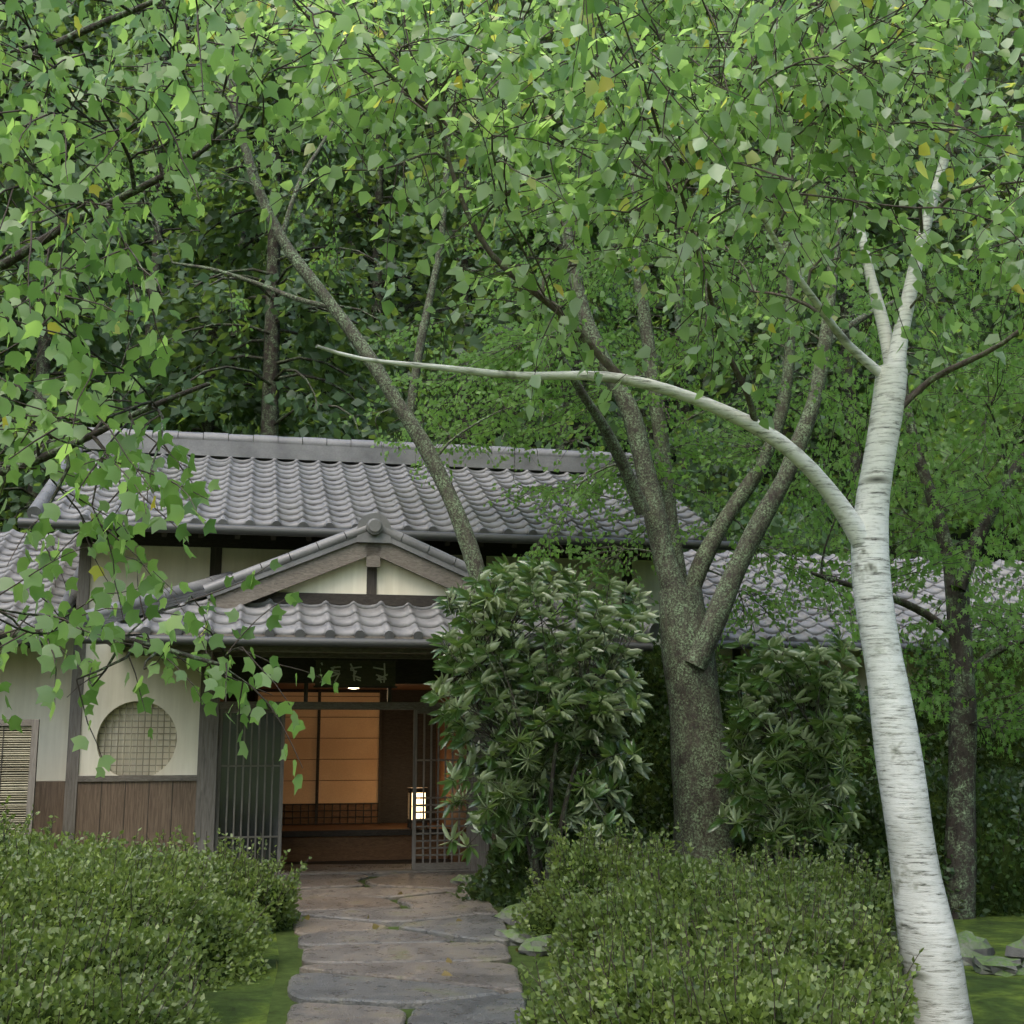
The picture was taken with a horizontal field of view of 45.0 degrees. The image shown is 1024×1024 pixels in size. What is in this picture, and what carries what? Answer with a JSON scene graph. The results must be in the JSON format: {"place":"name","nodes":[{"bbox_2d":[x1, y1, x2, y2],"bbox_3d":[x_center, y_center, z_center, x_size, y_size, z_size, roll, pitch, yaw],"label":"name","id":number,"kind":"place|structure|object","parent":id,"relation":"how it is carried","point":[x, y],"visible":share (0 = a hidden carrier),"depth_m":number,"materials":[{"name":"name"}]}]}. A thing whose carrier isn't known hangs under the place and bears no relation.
{"place":"outdoors","nodes":[
{"label":"outdoors","id":0,"kind":"place"},
{"bbox_2d":[313,658,397,687],"bbox_3d":[-1.689,1.744,13.356,0.900,0.310,0.042,2,-10,-12],"label":"sign board","id":1,"kind":"object","parent":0,"point":[363,673],"visible":0.93,"depth_m":13.35,"materials":[{"name":"brown wood"}]},
{"bbox_2d":[61,531,660,875],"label":"ryokan house walls","id":2,"kind":"structure","parent":0,"point":[347,803],"depth_m":13.35,"materials":[{"name":"beige paint"}]},
{"bbox_2d":[214,709,469,872],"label":"entrance lattice doors","id":3,"kind":"structure","parent":2,"relation":"attached to","point":[249,800],"depth_m":13.07,"materials":[{"name":"grey wood"}]},
{"bbox_2d":[407,787,428,828],"bbox_3d":[-1.145,3.582,14.975,0.240,0.475,0.240,2,-10,-12],"label":"lantern","id":4,"kind":"object","parent":2,"relation":"in","point":[418,808],"visible":0.75,"depth_m":14.90,"materials":[{"name":"paper"}]},
{"bbox_2d":[0,427,1023,651],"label":"ryokan roof tiles","id":5,"kind":"object","parent":2,"relation":"on","point":[273,487],"visible":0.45,"depth_m":14.45,"materials":[{"name":"grey tile"}]},
{"bbox_2d":[82,513,658,668],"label":"entrance porch roof","id":6,"kind":"structure","parent":5,"relation":"attached to","point":[371,585],"depth_m":12.21,"materials":[{"name":"grey tile"}]},
{"bbox_2d":[0,638,943,849],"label":"ryokan wing walls","id":7,"kind":"structure","parent":0,"point":[23,676],"depth_m":12.87,"materials":[{"name":"beige paint"}]},
{"bbox_2d":[0,43,1023,1023],"bbox_3d":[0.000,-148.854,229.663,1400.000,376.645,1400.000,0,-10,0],"label":"terrain","id":8,"kind":"structure","parent":0,"point":[996,997],"depth_m":8.00,"materials":[{"name":"green plant"}]},
{"bbox_2d":[0,30,33,441],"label":"forest tree","id":9,"kind":"object","parent":8,"relation":"on","point":[1,31],"visible":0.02,"depth_m":40.84,"materials":[{"name":"green plant"}]},
{"bbox_2d":[0,719,39,839],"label":"bamboo blind","id":10,"kind":"object","parent":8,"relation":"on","point":[18,758],"visible":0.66,"depth_m":11.62,"materials":[{"name":"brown wood"}]},
{"bbox_2d":[0,796,49,849],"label":"azalea bush","id":11,"kind":"object","parent":8,"relation":"on","point":[23,830],"visible":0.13,"depth_m":10.01,"materials":[{"name":"green plant"}]},
{"bbox_2d":[0,117,65,530],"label":"forest tree","id":12,"kind":"object","parent":8,"relation":"on","point":[22,399],"visible":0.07,"depth_m":27.46,"materials":[{"name":"green plant"}]},
{"bbox_2d":[0,0,103,372],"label":"forest tree","id":13,"kind":"object","parent":8,"relation":"on","point":[32,49],"visible":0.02,"depth_m":51.64,"materials":[{"name":"green plant"}]},
{"bbox_2d":[0,0,120,504],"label":"forest tree","id":14,"kind":"object","parent":8,"relation":"on","point":[65,249],"visible":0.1,"depth_m":37.17,"materials":[{"name":"green plant"}]},
{"bbox_2d":[0,0,180,533],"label":"forest tree","id":15,"kind":"object","parent":8,"relation":"on","point":[43,364],"visible":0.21,"depth_m":24.07,"materials":[{"name":"green plant"}]},
{"bbox_2d":[27,1,171,302],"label":"forest tree","id":16,"kind":"object","parent":8,"relation":"on","point":[104,28],"visible":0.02,"depth_m":55.01,"materials":[{"name":"green plant"}]},
{"bbox_2d":[0,887,221,1023],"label":"azalea bush","id":17,"kind":"object","parent":8,"relation":"on","point":[78,974],"visible":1,"depth_m":5.87,"materials":[{"name":"green plant"}]},
{"bbox_2d":[46,122,193,478],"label":"forest tree","id":18,"kind":"object","parent":8,"relation":"on","point":[164,268],"visible":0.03,"depth_m":41.18,"materials":[{"name":"green plant"}]},
{"bbox_2d":[56,0,213,427],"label":"forest tree","id":19,"kind":"object","parent":8,"relation":"on","point":[122,84],"visible":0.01,"depth_m":46.66,"materials":[{"name":"green plant"}]},
{"bbox_2d":[0,815,276,991],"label":"azalea bush","id":20,"kind":"object","parent":8,"relation":"on","point":[50,878],"visible":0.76,"depth_m":7.67,"materials":[{"name":"green plant"}]},
{"bbox_2d":[36,0,261,459],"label":"forest tree","id":21,"kind":"object","parent":8,"relation":"on","point":[142,136],"visible":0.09,"depth_m":37.92,"materials":[{"name":"green plant"}]},
{"bbox_2d":[57,318,262,434],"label":"forest tree","id":22,"kind":"object","parent":8,"relation":"on","point":[227,420],"visible":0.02,"depth_m":39.31,"materials":[{"name":"green plant"}]},
{"bbox_2d":[114,0,264,328],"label":"forest tree","id":23,"kind":"object","parent":8,"relation":"on","point":[188,29],"visible":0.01,"depth_m":50.97,"materials":[{"name":"green plant"}]},
{"bbox_2d":[0,0,427,794],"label":"maple tree","id":24,"kind":"object","parent":8,"relation":"on","point":[192,122],"visible":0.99,"depth_m":4.38,"materials":[{"name":"green plant"}]},
{"bbox_2d":[119,137,316,440],"bbox_3d":[-7.408,-1.085,28.472,6.102,16.508,6.223,8,-13,-39],"label":"forest tree","id":25,"kind":"object","parent":8,"relation":"on","point":[251,406],"visible":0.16,"depth_m":28.82,"materials":[{"name":"green plant"}]},
{"bbox_2d":[139,827,311,932],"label":"azalea bush","id":26,"kind":"object","parent":8,"relation":"on","point":[249,878],"visible":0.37,"depth_m":9.45,"materials":[{"name":"green plant"}]},
{"bbox_2d":[154,22,302,335],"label":"forest tree","id":27,"kind":"object","parent":8,"relation":"on","point":[265,178],"visible":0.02,"depth_m":52.47,"materials":[{"name":"green plant"}]},
{"bbox_2d":[157,0,337,433],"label":"forest tree","id":28,"kind":"object","parent":8,"relation":"on","point":[242,163],"visible":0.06,"depth_m":47.86,"materials":[{"name":"green plant"}]},
{"bbox_2d":[136,0,414,439],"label":"forest tree","id":29,"kind":"object","parent":8,"relation":"on","point":[323,326],"visible":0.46,"depth_m":25.63,"materials":[{"name":"green plant"}]},
{"bbox_2d":[234,127,343,290],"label":"forest tree","id":30,"kind":"object","parent":8,"relation":"on","point":[264,177],"depth_m":55.57,"materials":[{"name":"green plant"}]},
{"bbox_2d":[217,94,372,353],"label":"forest tree","id":31,"kind":"object","parent":8,"relation":"on","point":[288,174],"visible":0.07,"depth_m":45.65,"materials":[{"name":"green plant"}]},
{"bbox_2d":[84,0,564,835],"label":"leaning tree","id":32,"kind":"object","parent":8,"relation":"on","point":[438,472],"visible":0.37,"depth_m":12.22,"materials":[{"name":"green plant"}]},
{"bbox_2d":[279,256,383,439],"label":"forest tree","id":33,"kind":"object","parent":8,"relation":"on","point":[345,300],"visible":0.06,"depth_m":31.79,"materials":[{"name":"green plant"}]},
{"bbox_2d":[215,312,497,446],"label":"forest tree","id":34,"kind":"object","parent":8,"relation":"on","point":[249,431],"visible":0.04,"depth_m":32.70,"materials":[{"name":"green plant"}]},
{"bbox_2d":[308,1,417,319],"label":"forest tree","id":35,"kind":"object","parent":8,"relation":"on","point":[358,215],"visible":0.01,"depth_m":54.32,"materials":[{"name":"green plant"}]},
{"bbox_2d":[255,0,480,424],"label":"forest tree","id":36,"kind":"object","parent":8,"relation":"on","point":[352,221],"visible":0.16,"depth_m":40.43,"materials":[{"name":"green plant"}]},
{"bbox_2d":[354,4,430,267],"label":"forest tree","id":37,"kind":"object","parent":8,"relation":"on","point":[404,168],"depth_m":58.29,"materials":[{"name":"green plant"}]},
{"bbox_2d":[266,864,541,1023],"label":"flagstone path","id":38,"kind":"structure","parent":8,"relation":"on","point":[342,961],"depth_m":8.20,"materials":[{"name":"stone"}]},
{"bbox_2d":[276,892,518,975],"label":"fallen leaves","id":39,"kind":"object","parent":38,"relation":"on","point":[376,926],"visible":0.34,"depth_m":8.55,"materials":[{"name":"green plant"}]},
{"bbox_2d":[353,0,496,391],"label":"forest tree","id":40,"kind":"object","parent":8,"relation":"on","point":[444,5],"visible":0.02,"depth_m":47.87,"materials":[{"name":"green plant"}]},
{"bbox_2d":[383,20,539,419],"bbox_3d":[-1.520,-7.638,40.159,5.250,18.856,5.316,-8,-13,40],"label":"forest tree","id":41,"kind":"object","parent":8,"relation":"on","point":[406,314],"visible":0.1,"depth_m":39.90,"materials":[{"name":"green plant"}]},
{"bbox_2d":[368,91,570,448],"bbox_3d":[-0.728,-1.831,27.571,5.810,17.552,5.591,-3,-11,17],"label":"forest tree","id":42,"kind":"object","parent":8,"relation":"on","point":[418,250],"visible":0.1,"depth_m":28.03,"materials":[{"name":"green plant"}]},
{"bbox_2d":[414,0,524,257],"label":"forest tree","id":43,"kind":"object","parent":8,"relation":"on","point":[426,126],"visible":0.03,"depth_m":58.42,"materials":[{"name":"green plant"}]},
{"bbox_2d":[450,7,555,317],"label":"forest tree","id":44,"kind":"object","parent":8,"relation":"on","point":[528,196],"depth_m":51.56,"materials":[{"name":"green plant"}]},
{"bbox_2d":[426,0,582,447],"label":"forest tree","id":45,"kind":"object","parent":8,"relation":"on","point":[445,282],"visible":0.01,"depth_m":38.53,"materials":[{"name":"green plant"}]},
{"bbox_2d":[420,553,658,890],"bbox_3d":[0.267,1.845,10.387,2.111,3.126,1.635,0,-10,0],"label":"rhododendron bush","id":46,"kind":"object","parent":8,"relation":"on","point":[494,609],"visible":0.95,"depth_m":10.11,"materials":[{"name":"green plant"}]},
{"bbox_2d":[481,717,631,865],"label":"tall shrub","id":47,"kind":"object","parent":8,"relation":"on","point":[562,761],"visible":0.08,"depth_m":12.05,"materials":[{"name":"green plant"}]},
{"bbox_2d":[521,0,594,93],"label":"forest tree","id":48,"kind":"object","parent":8,"relation":"on","point":[547,38],"visible":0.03,"depth_m":64.48,"materials":[{"name":"green plant"}]},
{"bbox_2d":[452,792,668,907],"bbox_3d":[0.466,3.042,11.113,2.020,1.036,1.616,0,-10,0],"label":"dark shrub","id":49,"kind":"object","parent":8,"relation":"on","point":[501,882],"visible":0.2,"depth_m":10.88,"materials":[{"name":"green plant"}]},
{"bbox_2d":[425,53,713,549],"bbox_3d":[1.239,-1.679,25.050,6.223,16.508,6.102,-3,-10,14],"label":"forest tree","id":50,"kind":"object","parent":8,"relation":"on","point":[475,341],"visible":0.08,"depth_m":24.58,"materials":[{"name":"green plant"}]},
{"bbox_2d":[125,0,1023,1023],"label":"birch tree","id":51,"kind":"object","parent":8,"relation":"on","point":[843,104],"visible":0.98,"depth_m":6.01,"materials":[{"name":"green plant"}]},
{"bbox_2d":[510,817,681,936],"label":"azalea bush","id":52,"kind":"object","parent":8,"relation":"on","point":[587,865],"visible":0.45,"depth_m":8.86,"materials":[{"name":"green plant"}]},
{"bbox_2d":[536,68,658,402],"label":"forest tree","id":53,"kind":"object","parent":8,"relation":"on","point":[622,219],"visible":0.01,"depth_m":44.87,"materials":[{"name":"green plant"}]},
{"bbox_2d":[568,9,667,216],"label":"forest tree","id":54,"kind":"object","parent":8,"relation":"on","point":[597,28],"visible":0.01,"depth_m":54.83,"materials":[{"name":"green plant"}]},
{"bbox_2d":[535,3,740,438],"bbox_3d":[3.960,-9.566,40.035,6.993,21.125,6.729,6,-12,-32],"label":"forest tree","id":55,"kind":"object","parent":8,"relation":"on","point":[598,316],"depth_m":39.27,"materials":[{"name":"green plant"}]},
{"bbox_2d":[367,0,932,866],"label":"tree","id":56,"kind":"object","parent":8,"relation":"on","point":[691,628],"visible":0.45,"depth_m":12.08,"materials":[{"name":"green plant"}]},
{"bbox_2d":[586,0,793,506],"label":"forest tree","id":57,"kind":"object","parent":8,"relation":"on","point":[685,409],"visible":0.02,"depth_m":37.23,"materials":[{"name":"green plant"}]},
{"bbox_2d":[622,67,760,189],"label":"forest tree","id":58,"kind":"object","parent":8,"relation":"on","point":[754,143],"visible":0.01,"depth_m":48.89,"materials":[{"name":"green plant"}]},
{"bbox_2d":[610,608,795,840],"bbox_3d":[1.748,2.383,12.656,2.600,2.846,1.588,0,-10,0],"label":"tall shrub","id":59,"kind":"object","parent":8,"relation":"on","point":[654,794],"visible":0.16,"depth_m":12.24,"materials":[{"name":"green plant"}]},
{"bbox_2d":[511,901,920,1023],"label":"azalea bush","id":60,"kind":"object","parent":8,"relation":"on","point":[709,985],"visible":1,"depth_m":5.53,"materials":[{"name":"green plant"}]},
{"bbox_2d":[544,821,890,973],"bbox_3d":[1.261,2.449,7.806,2.118,0.989,2.133,0,-10,0],"label":"azalea bush","id":61,"kind":"object","parent":8,"relation":"on","point":[665,892],"visible":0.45,"depth_m":7.43,"materials":[{"name":"green plant"}]},
{"bbox_2d":[682,9,757,252],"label":"forest tree","id":62,"kind":"object","parent":8,"relation":"on","point":[720,72],"depth_m":50.02,"materials":[{"name":"green plant"}]},
{"bbox_2d":[634,180,809,491],"bbox_3d":[6.556,-7.447,40.420,5.624,14.920,5.515,2,-10,-12],"label":"forest tree","id":63,"kind":"object","parent":8,"relation":"on","point":[701,382],"visible":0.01,"depth_m":39.71,"materials":[{"name":"green plant"}]},
{"bbox_2d":[607,395,856,555],"bbox_3d":[3.914,2.122,25.046,7.205,8.926,7.838,3,-10,-15],"label":"forest tree","id":64,"kind":"object","parent":8,"relation":"on","point":[777,523],"visible":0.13,"depth_m":23.68,"materials":[{"name":"green plant"}]},
{"bbox_2d":[450,874,1023,990],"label":"garden rocks","id":65,"kind":"object","parent":8,"relation":"on","point":[977,953],"visible":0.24,"depth_m":8.12,"materials":[{"name":"grey stone"}]},
{"bbox_2d":[661,768,879,879],"bbox_3d":[2.755,2.962,11.520,2.942,1.313,1.937,0,-10,0],"label":"dark shrub","id":66,"kind":"object","parent":8,"relation":"on","point":[864,794],"visible":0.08,"depth_m":11.06,"materials":[{"name":"green plant"}]},
{"bbox_2d":[708,624,866,868],"bbox_3d":[2.304,2.134,10.221,1.494,2.505,1.489,0,-10,0],"label":"rhododendron bush","id":67,"kind":"object","parent":8,"relation":"on","point":[765,679],"visible":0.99,"depth_m":9.99,"materials":[{"name":"green plant"}]},
{"bbox_2d":[666,858,923,1000],"bbox_3d":[1.446,2.301,6.677,1.366,0.883,1.600,0,-10,0],"label":"azalea bush","id":68,"kind":"object","parent":8,"relation":"on","point":[839,934],"visible":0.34,"depth_m":6.46,"materials":[{"name":"green plant"}]},
{"bbox_2d":[668,0,926,527],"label":"forest tree","id":69,"kind":"object","parent":8,"relation":"on","point":[726,386],"visible":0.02,"depth_m":31.22,"materials":[{"name":"green plant"}]},
{"bbox_2d":[708,831,899,958],"bbox_3d":[2.091,2.760,9.047,2.153,0.808,1.675,0,-10,0],"label":"azalea bush","id":70,"kind":"object","parent":8,"relation":"on","point":[840,881],"visible":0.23,"depth_m":8.77,"materials":[{"name":"green plant"}]},
{"bbox_2d":[756,666,917,789],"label":"tall shrub","id":71,"kind":"object","parent":8,"relation":"on","point":[862,732],"visible":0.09,"depth_m":12.35,"materials":[{"name":"green plant"}]},
{"bbox_2d":[735,0,1005,558],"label":"forest tree","id":72,"kind":"object","parent":8,"relation":"on","point":[887,233],"visible":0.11,"depth_m":29.05,"materials":[{"name":"green plant"}]},
{"bbox_2d":[725,0,1015,501],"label":"forest tree","id":73,"kind":"object","parent":8,"relation":"on","point":[916,172],"visible":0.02,"depth_m":34.76,"materials":[{"name":"green plant"}]},
{"bbox_2d":[758,5,985,531],"bbox_3d":[10.788,-9.782,38.730,7.564,22.849,7.279,5,-11,-25],"label":"forest tree","id":74,"kind":"object","parent":8,"relation":"on","point":[816,332],"visible":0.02,"depth_m":37.69,"materials":[{"name":"green plant"}]},
{"bbox_2d":[771,225,1023,919],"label":"maple tree","id":75,"kind":"object","parent":8,"relation":"on","point":[966,716],"visible":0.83,"depth_m":10.32,"materials":[{"name":"green plant"}]},
{"bbox_2d":[815,745,1023,919],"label":"dark shrub","id":76,"kind":"object","parent":8,"relation":"on","point":[1000,850],"visible":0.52,"depth_m":10.44,"materials":[{"name":"green plant"}]},
{"bbox_2d":[832,240,1023,561],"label":"forest tree","id":77,"kind":"object","parent":8,"relation":"on","point":[955,335],"visible":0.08,"depth_m":32.08,"materials":[{"name":"green plant"}]},
{"bbox_2d":[859,9,1006,440],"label":"forest tree","id":78,"kind":"object","parent":8,"relation":"on","point":[959,235],"visible":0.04,"depth_m":41.62,"materials":[{"name":"green plant"}]},
{"bbox_2d":[847,324,1023,557],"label":"forest tree","id":79,"kind":"object","parent":8,"relation":"on","point":[1017,409],"visible":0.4,"depth_m":23.85,"materials":[{"name":"green plant"}]},
{"bbox_2d":[899,0,1010,313],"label":"forest tree","id":80,"kind":"object","parent":8,"relation":"on","point":[992,73],"depth_m":48.39,"materials":[{"name":"green plant"}]},
{"bbox_2d":[908,606,1023,780],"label":"tall shrub","id":81,"kind":"object","parent":8,"relation":"on","point":[985,761],"visible":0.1,"depth_m":12.36,"materials":[{"name":"green plant"}]},
{"bbox_2d":[949,38,1015,137],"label":"forest tree","id":82,"kind":"object","parent":8,"relation":"on","point":[968,116],"depth_m":57.50,"materials":[{"name":"green plant"}]},
{"bbox_2d":[962,0,1022,175],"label":"forest tree","id":83,"kind":"object","parent":8,"relation":"on","point":[989,64],"visible":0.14,"depth_m":46.44,"materials":[{"name":"green plant"}]},
{"bbox_2d":[971,8,1023,339],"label":"forest tree","id":84,"kind":"object","parent":8,"relation":"on","point":[1010,80],"visible":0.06,"depth_m":41.74,"materials":[{"name":"green plant"}]},
{"bbox_2d":[975,75,1023,491],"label":"forest tree","id":85,"kind":"object","parent":8,"relation":"on","point":[1020,81],"visible":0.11,"depth_m":31.29,"materials":[{"name":"green plant"}]},
{"bbox_2d":[976,1,1023,118],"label":"forest tree","id":86,"kind":"object","parent":8,"relation":"on","point":[991,21],"visible":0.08,"depth_m":52.75,"materials":[{"name":"green plant"}]},
{"bbox_2d":[990,765,1023,795],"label":"dark shrub","id":87,"kind":"object","parent":8,"relation":"on","point":[1020,783],"visible":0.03,"depth_m":11.10,"materials":[{"name":"green plant"}]}
]}

